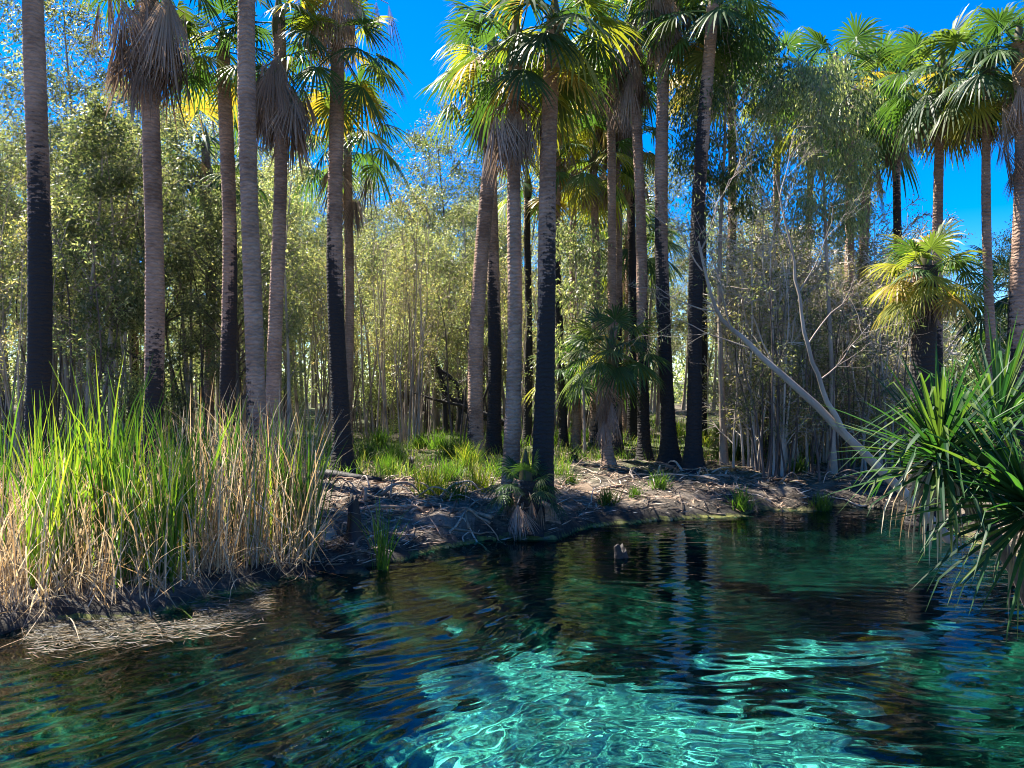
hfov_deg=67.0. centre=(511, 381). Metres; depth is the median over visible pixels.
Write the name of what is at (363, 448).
grass tuft
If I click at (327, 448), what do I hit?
grass tuft
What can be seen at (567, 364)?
sapling
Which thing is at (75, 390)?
sapling
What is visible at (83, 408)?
shrub
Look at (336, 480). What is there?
stick
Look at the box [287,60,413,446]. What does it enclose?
fan palm
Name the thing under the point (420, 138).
broadleaf tree
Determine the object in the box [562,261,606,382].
paperbark tree
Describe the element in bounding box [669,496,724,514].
stick
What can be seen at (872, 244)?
sapling
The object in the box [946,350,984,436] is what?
shrub
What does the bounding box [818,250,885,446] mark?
sapling
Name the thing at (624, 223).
sapling
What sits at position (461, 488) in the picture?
grass tuft
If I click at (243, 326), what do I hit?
paperbark tree
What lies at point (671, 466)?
fallen frond
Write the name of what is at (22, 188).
sapling
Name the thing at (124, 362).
sapling
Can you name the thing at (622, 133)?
fan palm
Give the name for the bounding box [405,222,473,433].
paperbark tree
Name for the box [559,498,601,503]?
stick
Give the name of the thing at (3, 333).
sapling
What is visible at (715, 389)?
sapling
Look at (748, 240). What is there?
paperbark tree
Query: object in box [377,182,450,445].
sapling
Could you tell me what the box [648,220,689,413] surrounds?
paperbark tree
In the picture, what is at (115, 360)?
sapling
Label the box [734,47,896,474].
weeping tree
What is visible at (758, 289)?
sapling
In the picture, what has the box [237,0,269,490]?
fan palm
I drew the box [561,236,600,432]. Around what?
sapling
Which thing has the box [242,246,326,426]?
sapling
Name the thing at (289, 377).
paperbark tree
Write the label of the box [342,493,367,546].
stump
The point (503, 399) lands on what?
paperbark tree
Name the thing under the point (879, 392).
sapling
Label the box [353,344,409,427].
shrub
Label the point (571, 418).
paperbark tree
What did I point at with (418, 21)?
sky
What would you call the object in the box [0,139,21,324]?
paperbark tree
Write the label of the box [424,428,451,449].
grass tuft
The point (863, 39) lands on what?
fan palm
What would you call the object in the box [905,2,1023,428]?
fan palm
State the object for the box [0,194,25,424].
paperbark tree
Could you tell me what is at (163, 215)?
paperbark tree
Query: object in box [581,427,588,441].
grass tuft
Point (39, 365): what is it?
fan palm
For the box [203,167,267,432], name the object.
sapling
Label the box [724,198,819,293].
paperbark tree
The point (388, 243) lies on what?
paperbark tree
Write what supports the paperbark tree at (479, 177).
on the ground at (98, 610)
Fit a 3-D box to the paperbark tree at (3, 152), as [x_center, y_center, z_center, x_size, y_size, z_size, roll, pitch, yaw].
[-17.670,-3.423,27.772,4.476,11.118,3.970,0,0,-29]
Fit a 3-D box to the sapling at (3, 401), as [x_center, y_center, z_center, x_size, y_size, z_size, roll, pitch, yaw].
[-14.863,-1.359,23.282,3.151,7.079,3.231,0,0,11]
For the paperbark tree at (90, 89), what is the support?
on the ground at (98, 610)
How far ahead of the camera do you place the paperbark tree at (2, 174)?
23.10 m
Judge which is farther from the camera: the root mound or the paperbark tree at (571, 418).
the paperbark tree at (571, 418)
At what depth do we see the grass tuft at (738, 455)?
20.31 m
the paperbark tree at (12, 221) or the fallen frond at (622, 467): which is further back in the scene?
the paperbark tree at (12, 221)
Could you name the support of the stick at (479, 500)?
on the ground at (98, 610)
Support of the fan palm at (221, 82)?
on the ground at (98, 610)
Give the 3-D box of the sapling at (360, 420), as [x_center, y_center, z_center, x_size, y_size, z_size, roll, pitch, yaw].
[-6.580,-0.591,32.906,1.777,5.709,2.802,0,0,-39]
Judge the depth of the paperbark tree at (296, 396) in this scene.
32.15 m
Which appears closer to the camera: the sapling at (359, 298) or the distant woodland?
the sapling at (359, 298)
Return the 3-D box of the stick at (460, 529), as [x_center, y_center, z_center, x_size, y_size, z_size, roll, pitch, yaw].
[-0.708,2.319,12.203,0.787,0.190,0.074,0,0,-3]
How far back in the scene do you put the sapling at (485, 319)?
32.74 m
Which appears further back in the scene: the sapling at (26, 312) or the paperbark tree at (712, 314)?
the paperbark tree at (712, 314)
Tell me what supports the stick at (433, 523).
on the ground at (98, 610)
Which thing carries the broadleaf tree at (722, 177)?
on the ground at (98, 610)
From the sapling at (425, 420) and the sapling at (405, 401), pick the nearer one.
the sapling at (405, 401)
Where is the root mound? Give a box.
[506,500,560,523]
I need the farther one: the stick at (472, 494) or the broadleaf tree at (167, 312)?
the broadleaf tree at (167, 312)
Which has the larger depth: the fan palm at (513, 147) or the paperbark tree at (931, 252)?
the paperbark tree at (931, 252)
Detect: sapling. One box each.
[0,159,26,369]
[0,207,90,463]
[0,209,94,452]
[0,226,82,442]
[0,243,59,448]
[0,247,26,461]
[0,280,25,454]
[10,253,93,438]
[19,190,133,447]
[21,186,144,458]
[55,265,94,441]
[58,333,91,421]
[65,264,119,430]
[67,320,128,414]
[74,169,144,452]
[91,270,140,438]
[128,270,177,408]
[131,199,169,428]
[136,228,222,447]
[165,286,239,423]
[167,202,244,449]
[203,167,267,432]
[216,244,245,432]
[216,276,267,390]
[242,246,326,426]
[284,226,344,436]
[298,248,366,430]
[298,310,344,430]
[301,249,359,442]
[312,280,356,431]
[313,192,413,439]
[322,274,378,421]
[353,301,380,431]
[354,227,407,442]
[354,274,415,437]
[355,275,403,424]
[367,241,445,419]
[370,266,408,429]
[372,257,438,431]
[374,236,433,445]
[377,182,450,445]
[378,261,453,435]
[385,205,447,429]
[386,223,435,440]
[392,285,461,440]
[395,289,453,431]
[406,279,448,427]
[421,248,487,445]
[442,267,501,433]
[448,309,485,432]
[454,251,505,426]
[458,251,507,430]
[461,294,507,411]
[465,260,507,429]
[485,270,555,447]
[486,216,537,409]
[486,278,537,430]
[499,258,536,435]
[502,283,537,435]
[522,274,563,410]
[532,244,569,425]
[532,280,589,435]
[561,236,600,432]
[561,245,627,431]
[562,302,589,422]
[565,289,603,432]
[577,221,627,352]
[600,207,650,332]
[672,198,781,452]
[682,271,770,446]
[687,198,800,444]
[702,220,826,470]
[702,261,781,438]
[702,261,800,457]
[707,171,849,469]
[707,182,838,476]
[707,223,824,480]
[714,255,817,473]
[722,207,820,451]
[723,267,822,460]
[724,231,815,444]
[724,232,820,447]
[728,244,838,475]
[735,240,825,433]
[744,230,866,461]
[744,320,793,462]
[747,303,825,480]
[770,223,843,427]
[776,258,874,462]
[777,235,860,448]
[779,270,863,480]
[780,278,860,472]
[783,222,864,445]
[784,238,891,465]
[790,273,861,447]
[792,281,852,455]
[801,257,888,474]
[807,239,910,472]
[808,278,877,469]
[809,233,891,445]
[818,209,910,427]
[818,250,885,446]
[819,228,893,438]
[824,235,946,453]
[836,189,932,447]
[843,314,905,455]
[845,304,910,479]
[848,212,972,466]
[852,260,917,448]
[853,241,947,434]
[864,203,982,457]
[875,268,946,431]
[887,348,910,465]
[897,318,959,391]
[907,321,959,399]
[970,320,1006,417]
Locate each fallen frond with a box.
[571,483,628,493]
[606,465,638,473]
[617,474,675,479]
[643,473,716,478]
[654,461,678,475]
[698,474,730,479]
[711,467,748,472]
[746,477,796,482]
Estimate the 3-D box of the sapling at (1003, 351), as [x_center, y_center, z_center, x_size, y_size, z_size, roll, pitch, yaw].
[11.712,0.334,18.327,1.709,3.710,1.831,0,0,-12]
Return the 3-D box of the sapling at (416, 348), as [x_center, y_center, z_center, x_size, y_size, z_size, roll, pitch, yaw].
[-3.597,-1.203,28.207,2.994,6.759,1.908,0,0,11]
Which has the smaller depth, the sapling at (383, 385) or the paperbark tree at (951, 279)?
the sapling at (383, 385)
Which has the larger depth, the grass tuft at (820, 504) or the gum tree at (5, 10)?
the gum tree at (5, 10)
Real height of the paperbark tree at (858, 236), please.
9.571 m
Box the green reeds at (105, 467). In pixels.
[0,352,344,620]
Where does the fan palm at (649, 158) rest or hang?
on the ground at (98, 610)
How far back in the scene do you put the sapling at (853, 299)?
23.80 m
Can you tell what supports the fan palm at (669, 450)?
on the ground at (98, 610)
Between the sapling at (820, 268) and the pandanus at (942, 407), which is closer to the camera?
the pandanus at (942, 407)
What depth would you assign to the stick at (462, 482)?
14.34 m
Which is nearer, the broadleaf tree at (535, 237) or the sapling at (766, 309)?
the sapling at (766, 309)
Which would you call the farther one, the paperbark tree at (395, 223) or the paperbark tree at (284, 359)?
the paperbark tree at (395, 223)
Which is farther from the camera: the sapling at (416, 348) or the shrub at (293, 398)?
the shrub at (293, 398)
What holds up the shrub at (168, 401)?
on the ground at (98, 610)
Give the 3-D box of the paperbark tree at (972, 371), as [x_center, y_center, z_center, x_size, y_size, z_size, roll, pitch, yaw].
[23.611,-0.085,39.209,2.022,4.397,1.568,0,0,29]
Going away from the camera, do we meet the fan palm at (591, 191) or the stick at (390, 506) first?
the stick at (390, 506)
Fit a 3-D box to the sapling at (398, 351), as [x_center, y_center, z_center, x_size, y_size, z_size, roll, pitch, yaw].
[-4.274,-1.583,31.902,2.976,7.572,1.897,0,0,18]
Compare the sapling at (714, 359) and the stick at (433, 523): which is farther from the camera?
the sapling at (714, 359)
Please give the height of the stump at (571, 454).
0.341 m
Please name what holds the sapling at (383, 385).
on the ground at (98, 610)
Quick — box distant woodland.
[7,280,1005,404]
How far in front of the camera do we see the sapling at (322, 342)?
33.50 m
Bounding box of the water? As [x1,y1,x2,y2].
[0,507,1023,767]
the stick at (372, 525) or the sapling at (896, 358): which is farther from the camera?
the sapling at (896, 358)
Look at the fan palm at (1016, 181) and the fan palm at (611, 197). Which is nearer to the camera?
the fan palm at (1016, 181)
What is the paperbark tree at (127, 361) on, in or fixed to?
on the ground at (98, 610)
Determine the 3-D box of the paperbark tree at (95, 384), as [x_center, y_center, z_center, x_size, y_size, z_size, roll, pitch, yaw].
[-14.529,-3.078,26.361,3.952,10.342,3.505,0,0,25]
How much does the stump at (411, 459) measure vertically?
0.507 m
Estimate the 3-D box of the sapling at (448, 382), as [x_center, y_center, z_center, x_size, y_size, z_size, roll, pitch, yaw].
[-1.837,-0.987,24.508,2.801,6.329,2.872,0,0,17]
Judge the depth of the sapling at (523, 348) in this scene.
25.58 m
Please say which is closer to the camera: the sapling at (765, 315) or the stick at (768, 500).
the stick at (768, 500)
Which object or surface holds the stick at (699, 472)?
on the ground at (98, 610)
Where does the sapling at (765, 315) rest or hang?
on the ground at (98, 610)
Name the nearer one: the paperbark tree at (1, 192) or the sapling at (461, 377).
the paperbark tree at (1, 192)
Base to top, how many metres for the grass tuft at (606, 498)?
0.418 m
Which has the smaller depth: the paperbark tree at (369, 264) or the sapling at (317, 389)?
the sapling at (317, 389)
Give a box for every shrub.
[1,386,17,423]
[57,362,103,425]
[97,358,185,456]
[104,378,169,438]
[132,380,209,451]
[164,363,198,422]
[265,368,310,416]
[281,385,304,420]
[292,389,313,421]
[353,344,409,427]
[353,374,400,434]
[421,366,467,427]
[555,378,589,427]
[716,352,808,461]
[849,390,907,468]
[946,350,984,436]
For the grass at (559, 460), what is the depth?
20.27 m
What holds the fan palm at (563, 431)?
on the ground at (98, 610)
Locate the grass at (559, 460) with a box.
[0,411,975,480]
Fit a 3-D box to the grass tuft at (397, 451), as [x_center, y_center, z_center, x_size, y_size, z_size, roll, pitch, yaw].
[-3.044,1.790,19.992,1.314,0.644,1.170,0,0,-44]
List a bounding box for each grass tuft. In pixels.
[315,436,331,455]
[353,438,384,459]
[359,423,394,447]
[371,453,401,475]
[377,438,411,463]
[394,418,427,437]
[398,458,459,497]
[405,431,434,449]
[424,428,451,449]
[427,432,466,458]
[428,454,466,481]
[432,474,479,503]
[440,440,486,467]
[454,461,499,492]
[482,457,501,478]
[554,426,570,445]
[556,470,581,486]
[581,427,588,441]
[592,487,624,506]
[627,485,643,498]
[634,470,675,490]
[660,419,685,435]
[702,428,718,446]
[702,430,750,460]
[709,422,719,437]
[725,483,765,510]
[786,453,811,472]
[807,489,837,511]
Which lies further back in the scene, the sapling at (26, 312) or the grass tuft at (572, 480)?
the sapling at (26, 312)
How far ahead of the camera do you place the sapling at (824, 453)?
19.75 m
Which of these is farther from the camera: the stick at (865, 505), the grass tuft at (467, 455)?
the grass tuft at (467, 455)
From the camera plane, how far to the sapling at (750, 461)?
19.02 m
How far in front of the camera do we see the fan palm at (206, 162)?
25.81 m
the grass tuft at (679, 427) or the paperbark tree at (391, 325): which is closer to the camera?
the grass tuft at (679, 427)
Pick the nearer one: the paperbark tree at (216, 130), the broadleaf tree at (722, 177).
the broadleaf tree at (722, 177)
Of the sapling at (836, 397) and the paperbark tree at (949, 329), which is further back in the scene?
the paperbark tree at (949, 329)
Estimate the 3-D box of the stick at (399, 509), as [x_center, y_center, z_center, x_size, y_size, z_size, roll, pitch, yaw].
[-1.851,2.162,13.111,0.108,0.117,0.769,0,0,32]
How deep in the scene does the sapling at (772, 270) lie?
20.86 m
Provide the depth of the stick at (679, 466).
17.87 m
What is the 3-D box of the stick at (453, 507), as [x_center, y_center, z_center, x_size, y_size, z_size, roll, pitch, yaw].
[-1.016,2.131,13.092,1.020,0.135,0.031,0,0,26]
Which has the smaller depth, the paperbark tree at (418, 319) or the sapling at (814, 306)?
the sapling at (814, 306)
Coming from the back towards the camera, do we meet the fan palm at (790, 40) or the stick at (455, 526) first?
the fan palm at (790, 40)
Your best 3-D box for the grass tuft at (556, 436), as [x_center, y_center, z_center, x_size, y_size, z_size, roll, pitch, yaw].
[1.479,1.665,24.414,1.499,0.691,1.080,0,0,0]
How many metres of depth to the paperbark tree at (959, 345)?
45.39 m
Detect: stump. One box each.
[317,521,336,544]
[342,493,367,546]
[408,456,414,472]
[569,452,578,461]
[614,543,628,558]
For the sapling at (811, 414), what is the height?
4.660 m
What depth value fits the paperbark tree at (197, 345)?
33.88 m
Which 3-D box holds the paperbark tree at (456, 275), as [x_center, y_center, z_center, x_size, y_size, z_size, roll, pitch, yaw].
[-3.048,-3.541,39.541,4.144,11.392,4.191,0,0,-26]
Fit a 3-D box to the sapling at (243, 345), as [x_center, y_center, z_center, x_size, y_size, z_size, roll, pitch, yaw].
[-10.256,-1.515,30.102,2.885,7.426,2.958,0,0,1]
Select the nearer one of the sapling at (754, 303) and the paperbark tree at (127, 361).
the sapling at (754, 303)
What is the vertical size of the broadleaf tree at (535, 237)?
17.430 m
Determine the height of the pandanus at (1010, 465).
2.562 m
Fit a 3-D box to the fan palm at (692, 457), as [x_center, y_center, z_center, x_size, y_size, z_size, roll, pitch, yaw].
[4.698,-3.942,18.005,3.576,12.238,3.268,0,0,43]
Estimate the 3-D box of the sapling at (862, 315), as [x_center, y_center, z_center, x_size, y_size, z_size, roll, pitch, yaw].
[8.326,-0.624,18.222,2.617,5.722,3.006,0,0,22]
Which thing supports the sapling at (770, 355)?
on the ground at (98, 610)
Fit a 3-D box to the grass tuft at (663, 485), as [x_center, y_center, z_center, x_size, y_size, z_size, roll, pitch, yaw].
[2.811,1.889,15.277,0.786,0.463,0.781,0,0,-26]
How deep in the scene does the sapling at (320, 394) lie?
29.34 m
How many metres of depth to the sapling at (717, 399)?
24.20 m
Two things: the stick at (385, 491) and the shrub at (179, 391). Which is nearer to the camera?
the stick at (385, 491)
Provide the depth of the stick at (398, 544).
11.28 m
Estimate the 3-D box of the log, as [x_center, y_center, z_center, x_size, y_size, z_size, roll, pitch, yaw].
[-3.607,2.007,16.401,1.697,0.290,0.287,0,0,8]
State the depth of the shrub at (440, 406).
34.50 m
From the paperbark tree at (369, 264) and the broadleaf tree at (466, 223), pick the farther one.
the broadleaf tree at (466, 223)
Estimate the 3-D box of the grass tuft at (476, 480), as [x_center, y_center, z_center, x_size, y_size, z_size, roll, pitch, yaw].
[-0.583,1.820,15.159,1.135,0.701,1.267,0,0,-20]
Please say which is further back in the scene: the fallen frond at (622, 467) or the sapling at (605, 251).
the sapling at (605, 251)
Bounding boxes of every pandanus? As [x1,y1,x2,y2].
[820,338,1023,606]
[877,391,1023,643]
[888,307,1023,503]
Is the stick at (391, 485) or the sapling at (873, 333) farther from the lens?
the sapling at (873, 333)
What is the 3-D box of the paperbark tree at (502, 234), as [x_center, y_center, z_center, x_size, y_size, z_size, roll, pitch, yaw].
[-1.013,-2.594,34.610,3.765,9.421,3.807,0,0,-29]
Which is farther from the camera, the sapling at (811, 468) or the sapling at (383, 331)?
the sapling at (383, 331)
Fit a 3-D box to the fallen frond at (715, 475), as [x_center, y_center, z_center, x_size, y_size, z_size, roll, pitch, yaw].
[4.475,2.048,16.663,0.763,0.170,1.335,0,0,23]
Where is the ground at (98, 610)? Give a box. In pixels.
[0,382,1022,634]
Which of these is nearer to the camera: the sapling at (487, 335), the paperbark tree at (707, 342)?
the sapling at (487, 335)
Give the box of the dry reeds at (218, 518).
[0,373,364,646]
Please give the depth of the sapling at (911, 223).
23.36 m
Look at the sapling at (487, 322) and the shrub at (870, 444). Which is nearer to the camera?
the shrub at (870, 444)
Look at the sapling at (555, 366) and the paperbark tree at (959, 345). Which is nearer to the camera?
the sapling at (555, 366)
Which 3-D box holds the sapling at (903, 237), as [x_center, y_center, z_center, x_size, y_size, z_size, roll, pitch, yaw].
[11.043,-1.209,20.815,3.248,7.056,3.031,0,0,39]
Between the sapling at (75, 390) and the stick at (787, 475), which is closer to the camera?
the stick at (787, 475)
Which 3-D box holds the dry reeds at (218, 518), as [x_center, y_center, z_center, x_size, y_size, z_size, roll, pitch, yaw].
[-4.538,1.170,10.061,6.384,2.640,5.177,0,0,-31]
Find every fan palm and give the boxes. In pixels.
[15,0,52,502]
[62,0,237,490]
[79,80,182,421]
[128,83,269,444]
[162,0,273,473]
[204,0,351,474]
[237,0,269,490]
[262,0,411,473]
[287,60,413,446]
[415,7,542,463]
[431,0,542,454]
[438,0,606,513]
[472,0,644,517]
[482,448,568,540]
[497,157,573,445]
[522,333,626,448]
[523,68,606,447]
[533,57,605,429]
[533,105,649,446]
[556,303,676,464]
[558,0,650,454]
[561,188,688,436]
[567,0,684,460]
[571,44,672,443]
[584,107,676,440]
[600,0,728,466]
[632,0,789,473]
[653,30,744,439]
[682,0,784,434]
[737,27,831,270]
[749,58,839,287]
[773,11,916,460]
[796,29,945,446]
[848,31,964,449]
[858,218,996,527]
[867,4,1011,376]
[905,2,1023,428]
[938,0,1023,449]
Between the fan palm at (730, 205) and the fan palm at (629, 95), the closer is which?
the fan palm at (629, 95)
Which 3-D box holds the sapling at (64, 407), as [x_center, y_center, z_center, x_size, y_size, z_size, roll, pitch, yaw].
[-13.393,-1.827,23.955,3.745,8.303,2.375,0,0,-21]
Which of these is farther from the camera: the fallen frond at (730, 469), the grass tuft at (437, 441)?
the grass tuft at (437, 441)
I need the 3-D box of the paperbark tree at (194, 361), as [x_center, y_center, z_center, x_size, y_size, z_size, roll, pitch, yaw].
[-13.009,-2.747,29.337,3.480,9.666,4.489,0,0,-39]
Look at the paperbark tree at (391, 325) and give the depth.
37.43 m
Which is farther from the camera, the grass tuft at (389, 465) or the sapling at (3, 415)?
the sapling at (3, 415)
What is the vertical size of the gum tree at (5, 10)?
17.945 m
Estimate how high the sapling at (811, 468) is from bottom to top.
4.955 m
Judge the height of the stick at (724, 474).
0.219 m
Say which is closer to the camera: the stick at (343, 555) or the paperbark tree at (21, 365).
the stick at (343, 555)
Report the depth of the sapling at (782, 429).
17.96 m
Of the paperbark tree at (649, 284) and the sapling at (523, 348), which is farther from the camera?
the paperbark tree at (649, 284)
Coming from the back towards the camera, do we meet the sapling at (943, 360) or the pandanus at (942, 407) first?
the sapling at (943, 360)
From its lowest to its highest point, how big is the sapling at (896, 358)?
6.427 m
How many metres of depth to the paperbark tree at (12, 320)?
30.51 m
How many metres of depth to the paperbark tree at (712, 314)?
39.86 m
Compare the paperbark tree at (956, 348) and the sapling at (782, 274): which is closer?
the sapling at (782, 274)
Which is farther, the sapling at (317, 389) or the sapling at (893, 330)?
the sapling at (317, 389)
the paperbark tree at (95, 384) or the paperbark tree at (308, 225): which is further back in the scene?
the paperbark tree at (308, 225)
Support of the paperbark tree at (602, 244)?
on the ground at (98, 610)
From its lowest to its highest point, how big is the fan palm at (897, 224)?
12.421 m
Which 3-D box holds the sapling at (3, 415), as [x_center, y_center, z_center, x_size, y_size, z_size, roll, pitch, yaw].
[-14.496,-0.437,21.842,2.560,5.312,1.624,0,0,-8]
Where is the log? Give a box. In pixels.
[306,469,381,481]
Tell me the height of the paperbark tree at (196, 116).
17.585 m
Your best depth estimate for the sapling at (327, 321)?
31.26 m
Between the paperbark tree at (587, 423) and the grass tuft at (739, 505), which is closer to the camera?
the grass tuft at (739, 505)
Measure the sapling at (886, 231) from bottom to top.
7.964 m
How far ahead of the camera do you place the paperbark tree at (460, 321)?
50.66 m
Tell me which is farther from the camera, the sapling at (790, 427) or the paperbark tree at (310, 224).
the paperbark tree at (310, 224)
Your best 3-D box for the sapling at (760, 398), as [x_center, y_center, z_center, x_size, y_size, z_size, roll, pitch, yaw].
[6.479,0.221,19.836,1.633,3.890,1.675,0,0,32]
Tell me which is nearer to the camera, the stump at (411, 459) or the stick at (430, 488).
the stick at (430, 488)
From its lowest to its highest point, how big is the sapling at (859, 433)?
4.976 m
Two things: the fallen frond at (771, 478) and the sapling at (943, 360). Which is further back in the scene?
the sapling at (943, 360)
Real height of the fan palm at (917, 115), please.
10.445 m
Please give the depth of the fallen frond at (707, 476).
15.99 m
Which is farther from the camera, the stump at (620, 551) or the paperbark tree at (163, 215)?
the paperbark tree at (163, 215)
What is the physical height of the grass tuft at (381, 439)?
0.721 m
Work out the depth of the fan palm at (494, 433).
21.87 m
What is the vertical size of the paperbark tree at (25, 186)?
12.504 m
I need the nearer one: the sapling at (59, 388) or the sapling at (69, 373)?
the sapling at (59, 388)
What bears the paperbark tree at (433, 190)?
on the ground at (98, 610)
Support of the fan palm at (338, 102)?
on the ground at (98, 610)
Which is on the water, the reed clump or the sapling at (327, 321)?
the reed clump
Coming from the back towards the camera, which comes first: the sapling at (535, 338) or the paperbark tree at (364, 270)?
the paperbark tree at (364, 270)
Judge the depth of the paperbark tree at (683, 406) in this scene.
52.50 m
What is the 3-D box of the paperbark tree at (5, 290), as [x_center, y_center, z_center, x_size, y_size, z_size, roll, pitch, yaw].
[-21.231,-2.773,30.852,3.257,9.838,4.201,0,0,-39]
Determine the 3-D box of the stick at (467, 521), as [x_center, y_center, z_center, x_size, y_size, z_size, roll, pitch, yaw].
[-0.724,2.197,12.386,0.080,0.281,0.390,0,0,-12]
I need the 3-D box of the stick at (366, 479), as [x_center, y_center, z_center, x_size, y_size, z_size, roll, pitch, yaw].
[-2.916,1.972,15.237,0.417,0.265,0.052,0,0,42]
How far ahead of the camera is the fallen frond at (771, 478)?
16.53 m
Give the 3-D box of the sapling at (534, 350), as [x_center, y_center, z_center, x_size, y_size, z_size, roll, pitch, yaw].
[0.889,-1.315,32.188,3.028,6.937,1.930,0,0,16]
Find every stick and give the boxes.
[324,550,369,567]
[329,478,349,490]
[339,481,356,493]
[357,475,369,487]
[360,487,366,500]
[360,504,423,511]
[362,529,399,545]
[371,518,380,534]
[374,484,416,498]
[381,481,421,495]
[387,504,418,512]
[393,478,429,481]
[406,526,450,532]
[408,486,453,501]
[413,482,437,495]
[418,514,441,536]
[423,505,448,507]
[426,502,476,511]
[440,480,480,495]
[442,523,491,534]
[448,509,477,531]
[454,516,477,541]
[456,509,490,523]
[460,507,498,539]
[464,508,470,528]
[468,491,483,501]
[470,499,491,507]
[475,512,493,518]
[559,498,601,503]
[574,512,593,522]
[602,484,621,489]
[629,470,640,480]
[666,460,682,471]
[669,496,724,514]
[696,467,702,480]
[704,473,748,482]
[725,487,770,501]
[778,472,801,484]
[828,495,866,506]
[831,469,866,479]
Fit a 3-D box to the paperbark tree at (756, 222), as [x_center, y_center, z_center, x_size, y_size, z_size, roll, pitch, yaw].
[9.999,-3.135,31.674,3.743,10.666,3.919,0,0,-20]
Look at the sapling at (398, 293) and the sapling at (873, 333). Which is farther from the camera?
the sapling at (398, 293)
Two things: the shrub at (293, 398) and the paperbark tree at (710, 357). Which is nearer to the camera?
the shrub at (293, 398)
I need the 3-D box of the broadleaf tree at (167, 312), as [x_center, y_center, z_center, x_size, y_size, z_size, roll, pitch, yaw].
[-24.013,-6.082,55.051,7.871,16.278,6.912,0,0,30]
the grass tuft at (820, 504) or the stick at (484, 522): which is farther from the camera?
the grass tuft at (820, 504)
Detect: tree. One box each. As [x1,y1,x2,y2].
[0,0,91,443]
[0,0,139,437]
[0,35,122,446]
[0,87,54,324]
[0,105,84,425]
[0,112,20,265]
[0,117,123,442]
[0,131,27,321]
[0,136,62,314]
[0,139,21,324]
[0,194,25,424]
[0,241,24,357]
[3,150,90,327]
[4,198,90,431]
[6,87,200,453]
[6,128,64,332]
[9,62,141,433]
[18,79,199,455]
[50,111,242,446]
[57,195,143,432]
[59,145,142,424]
[80,104,201,430]
[81,191,172,424]
[83,216,144,426]
[124,169,238,444]
[133,168,326,447]
[133,190,220,431]
[139,190,188,355]
[161,65,262,424]
[163,96,219,417]
[163,200,323,431]
[164,208,203,393]
[165,242,221,428]
[173,284,201,407]
[193,113,311,295]
[194,145,296,395]
[236,153,325,454]
[236,160,325,435]
[241,156,326,430]
[257,149,326,414]
[259,187,318,332]
[264,279,300,398]
[286,153,323,392]
[287,173,326,412]
[290,184,325,407]
[290,236,355,423]
[292,195,380,412]
[296,169,386,330]
[296,254,319,408]
[307,252,379,362]
[309,238,362,377]
[311,227,395,386]
[312,166,388,410]
[342,174,414,386]
[343,234,396,415]
[354,194,411,407]
[354,232,380,360]
[364,197,439,410]
[366,242,446,418]
[367,204,423,372]
[369,243,429,421]
[374,174,467,379]
[375,227,435,387]
[378,93,503,414]
[388,136,476,426]
[397,211,453,413]
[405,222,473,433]
[409,329,504,432]
[412,185,462,378]
[417,191,505,427]
[427,201,476,416]
[432,276,472,391]
[437,185,506,329]
[444,161,532,308]
[450,255,469,383]
[456,204,537,360]
[458,222,533,408]
[459,191,535,418]
[467,191,522,405]
[484,244,524,396]
[497,164,578,370]
[500,175,587,376]
[500,256,537,413]
[522,213,622,455]
[532,200,586,409]
[532,240,570,423]
[534,199,607,420]
[561,214,623,429]
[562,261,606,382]
[576,172,626,312]
[600,151,714,431]
[600,177,677,352]
[612,77,959,543]
[613,0,841,464]
[624,150,692,351]
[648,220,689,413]
[648,274,686,409]
[657,232,710,409]
[671,230,725,386]
[679,260,723,407]
[680,190,742,412]
[707,273,725,354]
[722,178,791,278]
[723,223,767,279]
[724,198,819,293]
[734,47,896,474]
[814,194,885,336]
[903,228,952,279]
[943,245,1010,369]
[943,250,980,367]
[943,265,962,373]
[943,290,969,387]
[943,311,982,378]
[958,346,984,399]
[959,214,1012,368]
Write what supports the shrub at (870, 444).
on the ground at (98, 610)
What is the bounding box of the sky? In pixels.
[0,0,1023,381]
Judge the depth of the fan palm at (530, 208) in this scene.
24.91 m
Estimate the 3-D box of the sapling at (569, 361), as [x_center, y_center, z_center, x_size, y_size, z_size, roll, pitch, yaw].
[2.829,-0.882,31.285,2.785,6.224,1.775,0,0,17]
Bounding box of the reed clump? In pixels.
[346,493,410,570]
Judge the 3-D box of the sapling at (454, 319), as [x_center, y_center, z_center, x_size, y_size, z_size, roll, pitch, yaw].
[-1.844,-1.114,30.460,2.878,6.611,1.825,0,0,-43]
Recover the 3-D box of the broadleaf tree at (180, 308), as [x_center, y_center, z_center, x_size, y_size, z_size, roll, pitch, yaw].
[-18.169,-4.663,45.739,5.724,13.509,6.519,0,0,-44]
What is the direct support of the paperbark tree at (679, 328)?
on the ground at (98, 610)
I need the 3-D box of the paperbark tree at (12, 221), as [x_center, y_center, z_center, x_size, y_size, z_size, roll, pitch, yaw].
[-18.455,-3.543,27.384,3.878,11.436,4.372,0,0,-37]
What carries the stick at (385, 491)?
on the ground at (98, 610)
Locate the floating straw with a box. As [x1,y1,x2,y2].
[15,584,278,661]
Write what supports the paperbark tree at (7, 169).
on the ground at (98, 610)
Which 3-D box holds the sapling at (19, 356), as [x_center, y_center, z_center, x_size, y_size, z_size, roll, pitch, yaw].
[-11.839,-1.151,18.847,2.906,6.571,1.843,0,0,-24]
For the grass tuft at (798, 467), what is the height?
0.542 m

